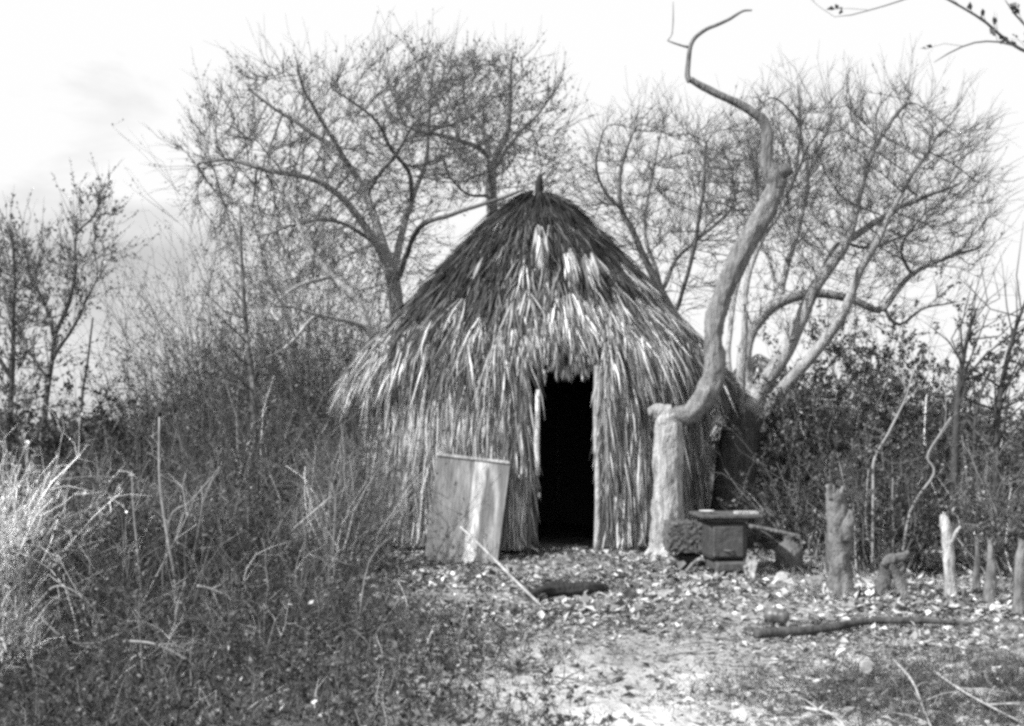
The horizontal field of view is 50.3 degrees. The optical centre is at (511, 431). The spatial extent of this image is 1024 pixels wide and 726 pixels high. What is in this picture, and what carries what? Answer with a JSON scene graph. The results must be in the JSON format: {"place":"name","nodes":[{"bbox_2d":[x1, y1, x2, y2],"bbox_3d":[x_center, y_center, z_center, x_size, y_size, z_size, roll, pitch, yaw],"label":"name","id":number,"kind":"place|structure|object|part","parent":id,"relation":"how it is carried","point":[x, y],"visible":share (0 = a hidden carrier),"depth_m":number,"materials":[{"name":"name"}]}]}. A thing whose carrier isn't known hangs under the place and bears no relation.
{"place":"outdoors","nodes":[
{"label":"outdoors","id":0,"kind":"place"},
{"bbox_2d":[0,433,1023,725],"bbox_3d":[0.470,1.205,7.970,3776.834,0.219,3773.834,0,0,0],"label":"ground","id":1,"kind":"structure","parent":0,"point":[578,535],"depth_m":5.58,"materials":[{"name":"soil"}]},
{"bbox_2d":[0,464,25,619],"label":"plant stalk","id":2,"kind":"object","parent":1,"relation":"on","point":[17,519],"visible":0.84,"depth_m":6.49,"materials":[{"name":"grey plant"}]},
{"bbox_2d":[0,573,90,682],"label":"grass","id":3,"kind":"structure","parent":1,"relation":"on","point":[6,629],"depth_m":5.61,"materials":[{"name":"grey plant"}]},
{"bbox_2d":[0,190,105,470],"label":"leafy tree","id":4,"kind":"object","parent":1,"relation":"on","point":[13,282],"visible":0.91,"depth_m":12.03,"materials":[{"name":"grey plant"}]},
{"bbox_2d":[0,318,123,517],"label":"bush","id":5,"kind":"object","parent":1,"relation":"on","point":[16,405],"visible":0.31,"depth_m":11.34,"materials":[{"name":"grey plant"}]},
{"bbox_2d":[0,403,145,610],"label":"bush","id":6,"kind":"object","parent":1,"relation":"on","point":[5,525],"visible":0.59,"depth_m":6.70,"materials":[{"name":"grey plant"}]},
{"bbox_2d":[0,152,159,458],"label":"leafy tree","id":7,"kind":"object","parent":1,"relation":"on","point":[73,259],"visible":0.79,"depth_m":13.01,"materials":[{"name":"grey plant"}]},
{"bbox_2d":[79,317,93,458],"bbox_3d":[-5.004,-0.051,12.801,0.188,2.572,0.041,0,0,0],"label":"bare pole","id":8,"kind":"object","parent":1,"relation":"on","point":[84,378],"visible":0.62,"depth_m":12.79,"materials":[{"name":"grey wood"}]},
{"bbox_2d":[13,345,193,526],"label":"bush","id":9,"kind":"object","parent":1,"relation":"on","point":[113,434],"visible":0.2,"depth_m":11.31,"materials":[{"name":"grey plant"}]},
{"bbox_2d":[0,400,206,624],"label":"bush","id":10,"kind":"object","parent":1,"relation":"on","point":[91,482],"visible":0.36,"depth_m":7.18,"materials":[{"name":"grey plant"}]},
{"bbox_2d":[1,401,222,558],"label":"bush","id":11,"kind":"object","parent":1,"relation":"on","point":[79,463],"visible":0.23,"depth_m":9.86,"materials":[{"name":"grey plant"}]},
{"bbox_2d":[98,485,126,569],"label":"plant stalk","id":12,"kind":"object","parent":1,"relation":"on","point":[109,513],"visible":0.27,"depth_m":7.37,"materials":[{"name":"grey plant"}]},
{"bbox_2d":[0,341,271,506],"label":"bush","id":13,"kind":"object","parent":1,"relation":"on","point":[150,404],"visible":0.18,"depth_m":11.69,"materials":[{"name":"grey plant"}]},
{"bbox_2d":[116,450,164,618],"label":"plant stalk","id":14,"kind":"object","parent":1,"relation":"on","point":[133,502],"visible":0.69,"depth_m":6.60,"materials":[{"name":"grey plant"}]},
{"bbox_2d":[166,444,225,618],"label":"plant stalk","id":15,"kind":"object","parent":1,"relation":"on","point":[190,501],"visible":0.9,"depth_m":7.00,"materials":[{"name":"grey plant"}]},
{"bbox_2d":[176,466,219,611],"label":"plant stalk","id":16,"kind":"object","parent":1,"relation":"on","point":[201,513],"visible":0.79,"depth_m":7.20,"materials":[{"name":"grey plant"}]},
{"bbox_2d":[0,119,401,500],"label":"bush","id":17,"kind":"object","parent":1,"relation":"on","point":[207,375],"visible":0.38,"depth_m":13.50,"materials":[{"name":"grey plant"}]},
{"bbox_2d":[28,92,436,520],"bbox_3d":[-2.846,-1.552,14.362,6.437,6.047,6.324,0,0,0],"label":"bush","id":18,"kind":"object","parent":1,"relation":"on","point":[347,351],"visible":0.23,"depth_m":13.80,"materials":[{"name":"grey plant"}]},
{"bbox_2d":[112,421,354,586],"bbox_3d":[-2.175,0.560,8.298,1.618,1.289,1.605,0,0,-41],"label":"bush","id":19,"kind":"object","parent":1,"relation":"on","point":[243,509],"visible":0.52,"depth_m":8.17,"materials":[{"name":"grey plant"}]},
{"bbox_2d":[292,479,338,530],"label":"dead branch","id":20,"kind":"object","parent":19,"relation":"on","point":[308,516],"visible":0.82,"depth_m":8.49,"materials":[{"name":"grey wood"}]},
{"bbox_2d":[197,199,284,496],"bbox_3d":[-2.744,-0.564,10.867,0.874,3.518,0.739,0,0,0],"label":"sapling","id":21,"kind":"object","parent":1,"relation":"on","point":[252,377],"visible":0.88,"depth_m":10.88,"materials":[{"name":"grey plant"}]},
{"bbox_2d":[104,337,393,544],"bbox_3d":[-2.616,0.138,10.767,2.904,2.274,2.984,0,0,-36],"label":"bush","id":22,"kind":"object","parent":1,"relation":"on","point":[249,447],"visible":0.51,"depth_m":10.59,"materials":[{"name":"grey plant"}]},
{"bbox_2d":[63,97,454,520],"bbox_3d":[-2.557,-1.647,14.793,6.463,6.137,5.940,0,0,-41],"label":"bush","id":23,"kind":"object","parent":1,"relation":"on","point":[328,345],"visible":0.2,"depth_m":13.89,"materials":[{"name":"grey plant"}]},
{"bbox_2d":[201,160,373,371],"bbox_3d":[-2.757,-1.038,13.110,2.185,4.501,2.436,0,0,45],"label":"crooked tree","id":24,"kind":"object","parent":1,"relation":"on","point":[362,312],"visible":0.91,"depth_m":12.93,"materials":[{"name":"grey plant"}]},
{"bbox_2d":[0,432,618,725],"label":"undergrowth","id":25,"kind":"object","parent":1,"relation":"on","point":[100,628],"visible":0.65,"depth_m":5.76,"materials":[{"name":"grey plant"}]},
{"bbox_2d":[29,583,104,618],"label":"dead branch","id":26,"kind":"object","parent":25,"relation":"on","point":[42,597],"visible":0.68,"depth_m":5.80,"materials":[{"name":"grey wood"}]},
{"bbox_2d":[43,606,161,649],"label":"dead branch","id":27,"kind":"object","parent":25,"relation":"on","point":[55,631],"visible":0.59,"depth_m":5.50,"materials":[{"name":"grey wood"}]},
{"bbox_2d":[123,635,211,677],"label":"dead branch","id":28,"kind":"object","parent":25,"relation":"on","point":[142,642],"visible":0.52,"depth_m":5.20,"materials":[{"name":"grey wood"}]},
{"bbox_2d":[188,570,244,617],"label":"dead branch","id":29,"kind":"object","parent":25,"relation":"on","point":[212,589],"visible":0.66,"depth_m":6.19,"materials":[{"name":"grey wood"}]},
{"bbox_2d":[308,493,328,579],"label":"plant stalk","id":30,"kind":"object","parent":1,"relation":"on","point":[319,514],"visible":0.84,"depth_m":8.20,"materials":[{"name":"grey plant"}]},
{"bbox_2d":[310,460,342,573],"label":"plant stalk","id":31,"kind":"object","parent":1,"relation":"on","point":[335,496],"visible":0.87,"depth_m":8.20,"materials":[{"name":"grey plant"}]},
{"bbox_2d":[260,292,413,546],"bbox_3d":[-1.349,-0.063,11.582,2.851,2.942,2.662,0,0,-27],"label":"bush","id":32,"kind":"object","parent":1,"relation":"on","point":[352,447],"visible":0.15,"depth_m":11.09,"materials":[{"name":"grey plant"}]},
{"bbox_2d":[143,9,545,323],"bbox_3d":[-2.212,-2.254,15.538,5.580,7.353,4.953,0,0,0],"label":"bare tree","id":33,"kind":"object","parent":1,"relation":"on","point":[365,185],"visible":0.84,"depth_m":14.97,"materials":[{"name":"grey plant"}]},
{"bbox_2d":[248,359,452,573],"bbox_3d":[-1.400,0.353,9.288,1.899,1.958,2.210,0,0,0],"label":"bush","id":34,"kind":"object","parent":1,"relation":"on","point":[375,521],"visible":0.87,"depth_m":9.11,"materials":[{"name":"grey plant"}]},
{"bbox_2d":[398,677,462,711],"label":"dead branch","id":35,"kind":"object","parent":1,"relation":"on","point":[433,698],"visible":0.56,"depth_m":4.56,"materials":[{"name":"grey wood"}]},
{"bbox_2d":[425,453,510,563],"bbox_3d":[-0.406,0.700,10.051,0.706,1.001,0.422,0,0,17],"label":"plank panel","id":36,"kind":"object","parent":1,"relation":"on","point":[475,507],"visible":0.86,"depth_m":10.04,"materials":[{"name":"grey wood"}]},
{"bbox_2d":[369,8,609,217],"bbox_3d":[-0.353,-2.728,18.049,4.013,8.128,4.637,0,0,0],"label":"bare tree","id":37,"kind":"object","parent":1,"relation":"on","point":[492,192],"visible":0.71,"depth_m":17.56,"materials":[{"name":"grey plant"}]},
{"bbox_2d":[460,526,541,605],"bbox_3d":[-0.096,0.985,8.062,0.022,0.493,1.073,0,0,-34],"label":"propped stick","id":38,"kind":"object","parent":1,"relation":"on","point":[504,569],"visible":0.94,"depth_m":7.99,"materials":[{"name":"grey wood"}]},
{"bbox_2d":[0,563,1023,725],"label":"grass","id":39,"kind":"structure","parent":1,"relation":"on","point":[327,718],"depth_m":5.08,"materials":[{"name":"grey plant"}]},
{"bbox_2d":[149,417,181,621],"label":"plant stalk","id":40,"kind":"object","parent":39,"relation":"on","point":[165,524],"visible":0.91,"depth_m":6.39,"materials":[{"name":"grey plant"}]},
{"bbox_2d":[0,399,1023,460],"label":"brush","id":41,"kind":"object","parent":1,"relation":"on","point":[84,422],"visible":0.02,"depth_m":44.98,"materials":[{"name":"grey plant"}]},
{"bbox_2d":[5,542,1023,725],"bbox_3d":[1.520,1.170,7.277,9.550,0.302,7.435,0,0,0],"label":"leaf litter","id":42,"kind":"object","parent":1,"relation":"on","point":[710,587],"visible":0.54,"depth_m":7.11,"materials":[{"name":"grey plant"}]},
{"bbox_2d":[13,545,1023,725],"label":"fallen twigs","id":43,"kind":"object","parent":1,"relation":"on","point":[745,655],"visible":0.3,"depth_m":6.23,"materials":[{"name":"grey plant"}]},
{"bbox_2d":[319,174,753,553],"bbox_3d":[0.253,-0.823,12.193,4.839,4.066,4.335,0,0,0],"label":"thatched hut","id":44,"kind":"object","parent":1,"relation":"on","point":[548,346],"visible":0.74,"depth_m":10.57,"materials":[{"name":"grey plant"}]},
{"bbox_2d":[525,580,608,598],"bbox_3d":[0.407,1.170,8.045,0.675,0.152,0.144,0,0,-21],"label":"fallen log","id":45,"kind":"object","parent":1,"relation":"on","point":[551,588],"visible":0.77,"depth_m":8.00,"materials":[{"name":"grey wood"}]},
{"bbox_2d":[648,589,677,597],"bbox_3d":[1.103,1.164,7.801,0.257,0.051,0.219,0,0,-37],"label":"flat stone","id":46,"kind":"object","parent":1,"relation":"on","point":[662,593],"visible":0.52,"depth_m":7.74,"materials":[{"name":"white stone"}]},
{"bbox_2d":[527,69,813,324],"bbox_3d":[2.171,-1.999,16.111,4.217,6.939,4.972,0,0,0],"label":"bare tree","id":47,"kind":"object","parent":1,"relation":"on","point":[648,266],"visible":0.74,"depth_m":15.66,"materials":[{"name":"grey plant"}]},
{"bbox_2d":[666,556,678,564],"bbox_3d":[1.374,1.096,9.195,0.142,0.092,0.176,0,0,34],"label":"rock","id":48,"kind":"object","parent":1,"relation":"on","point":[674,558],"visible":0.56,"depth_m":9.14,"materials":[{"name":"stone"}]},
{"bbox_2d":[677,552,702,568],"bbox_3d":[1.499,1.086,9.146,0.222,0.134,0.180,0,0,0],"label":"stone footing","id":49,"kind":"object","parent":1,"relation":"on","point":[688,558],"visible":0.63,"depth_m":9.08,"materials":[{"name":"black stone"}]},
{"bbox_2d":[662,519,701,552],"bbox_3d":[1.438,0.879,9.148,0.329,0.266,0.326,0,0,0],"label":"stone block","id":50,"kind":"object","parent":49,"relation":"on","point":[681,536],"depth_m":9.00,"materials":[{"name":"grey stone"}]},
{"bbox_2d":[685,557,705,573],"bbox_3d":[1.460,1.088,8.768,0.191,0.154,0.076,0,0,29],"label":"bent stick","id":51,"kind":"object","parent":1,"relation":"on","point":[693,563],"visible":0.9,"depth_m":8.74,"materials":[{"name":"grey wood"}]},
{"bbox_2d":[644,5,793,556],"bbox_3d":[1.801,-1.287,9.781,1.426,5.108,0.615,0,0,0],"label":"twisted tree","id":52,"kind":"object","parent":1,"relation":"on","point":[669,420],"visible":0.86,"depth_m":9.68,"materials":[{"name":"grey plant"}]},
{"bbox_2d":[689,511,762,577],"bbox_3d":[1.751,0.923,8.950,0.532,0.508,0.506,0,0,0],"label":"iron stove","id":53,"kind":"object","parent":1,"relation":"on","point":[724,540],"visible":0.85,"depth_m":8.75,"materials":[{"name":"black metal"}]},
{"bbox_2d":[699,510,714,513],"bbox_3d":[1.579,0.653,8.830,0.136,0.026,0.118,0,0,0],"label":"enamel dish","id":54,"kind":"object","parent":53,"relation":"on","point":[706,511],"visible":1,"depth_m":8.81,"materials":[{"name":"white metal"}]},
{"bbox_3d":[1.736,0.887,8.760,0.249,0.249,0.030,0,0,-5],"label":"door","id":55,"kind":"part","parent":53,"relation":"part of","materials":[{"name":"metal"}]},
{"bbox_2d":[743,559,757,576],"bbox_3d":[1.914,1.109,8.734,0.121,0.166,0.078,0,0,0],"label":"tile shard","id":56,"kind":"object","parent":1,"relation":"on","point":[751,564],"visible":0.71,"depth_m":8.74,"materials":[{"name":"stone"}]},
{"bbox_2d":[708,354,837,486],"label":"shrub","id":57,"kind":"object","parent":1,"relation":"on","point":[757,360],"visible":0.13,"depth_m":22.88,"materials":[{"name":"black plant"}]},
{"bbox_2d":[764,607,789,623],"bbox_3d":[1.610,1.119,6.606,0.145,0.094,0.110,0,0,29],"label":"tin can","id":58,"kind":"object","parent":1,"relation":"on","point":[778,615],"visible":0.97,"depth_m":6.58,"materials":[{"name":"silver metal"}]},
{"bbox_2d":[773,571,790,582],"bbox_3d":[2.097,1.143,8.439,0.129,0.116,0.153,0,0,29],"label":"rock","id":59,"kind":"object","parent":1,"relation":"on","point":[780,576],"visible":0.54,"depth_m":8.40,"materials":[{"name":"stone"}]},
{"bbox_2d":[775,535,802,570],"bbox_3d":[2.361,1.036,9.300,0.240,0.285,0.240,0,0,0],"label":"stone jug","id":60,"kind":"object","parent":1,"relation":"on","point":[788,552],"visible":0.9,"depth_m":9.21,"materials":[{"name":"grey stone"}]},
{"bbox_2d":[806,575,825,584],"bbox_3d":[2.315,1.142,8.285,0.142,0.100,0.122,0,0,-8],"label":"rock","id":61,"kind":"object","parent":1,"relation":"on","point":[814,578],"visible":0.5,"depth_m":8.24,"materials":[{"name":"stone"}]},
{"bbox_2d":[697,390,938,556],"bbox_3d":[2.856,0.436,10.697,2.005,1.705,2.404,0,0,-39],"label":"shrub","id":62,"kind":"object","parent":1,"relation":"on","point":[815,493],"visible":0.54,"depth_m":10.39,"materials":[{"name":"grey plant"}]},
{"bbox_2d":[790,693,849,725],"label":"dead branch","id":63,"kind":"object","parent":1,"relation":"on","point":[824,712],"visible":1,"depth_m":4.51,"materials":[{"name":"grey wood"}]},
{"bbox_2d":[633,629,1023,725],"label":"grass","id":64,"kind":"structure","parent":1,"relation":"on","point":[975,665],"depth_m":4.93,"materials":[{"name":"grey plant"}]},
{"bbox_2d":[824,484,855,600],"bbox_3d":[2.268,0.774,7.550,0.215,0.830,0.235,0,0,0],"label":"tree stump","id":65,"kind":"object","parent":1,"relation":"on","point":[840,518],"visible":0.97,"depth_m":7.49,"materials":[{"name":"grey wood"}]},
{"bbox_2d":[669,37,1023,546],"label":"many stemmed tree","id":66,"kind":"object","parent":1,"relation":"on","point":[735,460],"visible":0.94,"depth_m":11.38,"materials":[{"name":"grey plant"}]},
{"bbox_2d":[752,617,971,637],"bbox_3d":[2.034,1.142,6.392,1.329,0.086,0.184,0,0,-9],"label":"wooden pole","id":67,"kind":"object","parent":1,"relation":"on","point":[771,632],"visible":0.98,"depth_m":6.38,"materials":[{"name":"grey wood"}]},
{"bbox_2d":[709,294,1023,541],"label":"shrub","id":68,"kind":"object","parent":1,"relation":"on","point":[848,412],"visible":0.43,"depth_m":11.44,"materials":[{"name":"grey plant"}]},
{"bbox_2d":[859,659,873,673],"bbox_3d":[1.699,1.125,5.224,0.069,0.059,0.080,0,0,16],"label":"rock","id":69,"kind":"object","parent":1,"relation":"on","point":[866,664],"visible":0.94,"depth_m":5.19,"materials":[{"name":"stone"}]},
{"bbox_2d":[747,549,1013,607],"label":"grass","id":70,"kind":"structure","parent":1,"relation":"on","point":[861,581],"depth_m":8.53,"materials":[{"name":"grey plant"}]},
{"bbox_2d":[758,201,1023,537],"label":"shrub","id":71,"kind":"object","parent":1,"relation":"on","point":[857,350],"visible":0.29,"depth_m":11.94,"materials":[{"name":"grey plant"}]},
{"bbox_2d":[875,550,909,599],"bbox_3d":[2.608,1.005,7.493,0.245,0.382,0.128,0,0,5],"label":"tree stump","id":72,"kind":"object","parent":1,"relation":"on","point":[890,570],"visible":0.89,"depth_m":7.45,"materials":[{"name":"grey wood"}]},
{"bbox_2d":[796,409,1006,574],"bbox_3d":[3.219,0.548,9.492,1.693,1.495,1.555,0,0,-34],"label":"shrub","id":73,"kind":"object","parent":1,"relation":"on","point":[902,503],"visible":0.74,"depth_m":9.26,"materials":[{"name":"grey plant"}]},
{"bbox_2d":[871,354,931,572],"bbox_3d":[3.243,0.272,9.149,0.383,1.948,0.386,0,0,-40],"label":"bent sapling","id":74,"kind":"object","parent":1,"relation":"on","point":[873,493],"visible":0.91,"depth_m":9.19,"materials":[{"name":"grey plant"}]},
{"bbox_2d":[807,308,1023,541],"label":"shrub","id":75,"kind":"object","parent":1,"relation":"on","point":[1014,438],"visible":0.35,"depth_m":11.01,"materials":[{"name":"grey plant"}]},
{"bbox_2d":[812,0,1023,61],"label":"overhanging tree","id":76,"kind":"object","parent":1,"relation":"on","point":[993,30],"visible":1,"depth_m":7.01,"materials":[{"name":"grey plant"}]},
{"bbox_2d":[893,658,961,725],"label":"dead branch","id":77,"kind":"object","parent":1,"relation":"on","point":[913,683],"visible":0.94,"depth_m":4.70,"materials":[{"name":"grey wood"}]},
{"bbox_2d":[900,389,958,562],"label":"slanting branch","id":78,"kind":"object","parent":1,"relation":"on","point":[928,482],"visible":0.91,"depth_m":8.99,"materials":[{"name":"grey plant"}]},
{"bbox_2d":[940,512,960,596],"bbox_3d":[3.051,0.879,7.600,0.138,0.638,0.094,0,0,0],"label":"tree stump","id":79,"kind":"object","parent":1,"relation":"on","point":[948,535],"visible":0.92,"depth_m":7.57,"materials":[{"name":"grey wood"}]},
{"bbox_2d":[886,228,1023,564],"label":"sapling","id":80,"kind":"object","parent":1,"relation":"on","point":[958,389],"visible":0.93,"depth_m":9.58,"materials":[{"name":"grey plant"}]},
{"bbox_2d":[913,413,1023,575],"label":"shrub","id":81,"kind":"object","parent":1,"relation":"on","point":[1002,531],"visible":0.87,"depth_m":8.94,"materials":[{"name":"grey plant"}]},
{"bbox_2d":[972,540,980,591],"bbox_3d":[3.367,0.980,7.900,0.061,0.390,0.068,0,0,0],"label":"tree stump","id":82,"kind":"object","parent":1,"relation":"on","point":[976,577],"visible":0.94,"depth_m":7.88,"materials":[{"name":"grey wood"}]},
{"bbox_2d":[930,221,1023,557],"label":"sapling","id":83,"kind":"object","parent":1,"relation":"on","point":[999,398],"visible":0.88,"depth_m":9.78,"materials":[{"name":"grey plant"}]},
{"bbox_2d":[933,670,1023,723],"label":"dead branch","id":84,"kind":"object","parent":1,"relation":"on","point":[975,698],"visible":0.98,"depth_m":4.68,"materials":[{"name":"grey wood"}]},
{"bbox_2d":[941,318,1023,542],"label":"sapling","id":85,"kind":"object","parent":1,"relation":"on","point":[975,436],"visible":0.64,"depth_m":10.19,"materials":[{"name":"grey plant"}]},
{"bbox_2d":[982,537,996,603],"bbox_3d":[3.241,0.948,7.400,0.092,0.467,0.096,0,0,0],"label":"tree stump","id":86,"kind":"object","parent":1,"relation":"on","point":[989,588],"visible":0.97,"depth_m":7.38,"materials":[{"name":"grey wood"}]},
{"bbox_2d":[1011,538,1023,614],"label":"tree stump","id":87,"kind":"object","parent":1,"relation":"on","point":[1018,600],"visible":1,"depth_m":7.07,"materials":[{"name":"grey wood"}]},
{"bbox_2d":[0,0,1023,431],"label":"sky","id":88,"kind":"structure","parent":0,"point":[70,70],"materials":[{"name":"white"}]},
{"bbox_2d":[734,511,757,513],"bbox_3d":[1.895,0.657,8.831,0.177,0.021,0.099,0,0,-9],"label":"wood offcut","id":89,"kind":"object","parent":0,"point":[745,512],"visible":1,"depth_m":8.79,"materials":[{"name":"white wood"}]},
{"bbox_2d":[748,524,801,537],"bbox_3d":[2.404,0.911,9.972,0.473,0.122,0.079,0,0,12],"label":"fallen rail","id":90,"kind":"object","parent":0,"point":[763,528],"visible":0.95,"depth_m":9.98,"materials":[{"name":"grey wood"}]}
]}

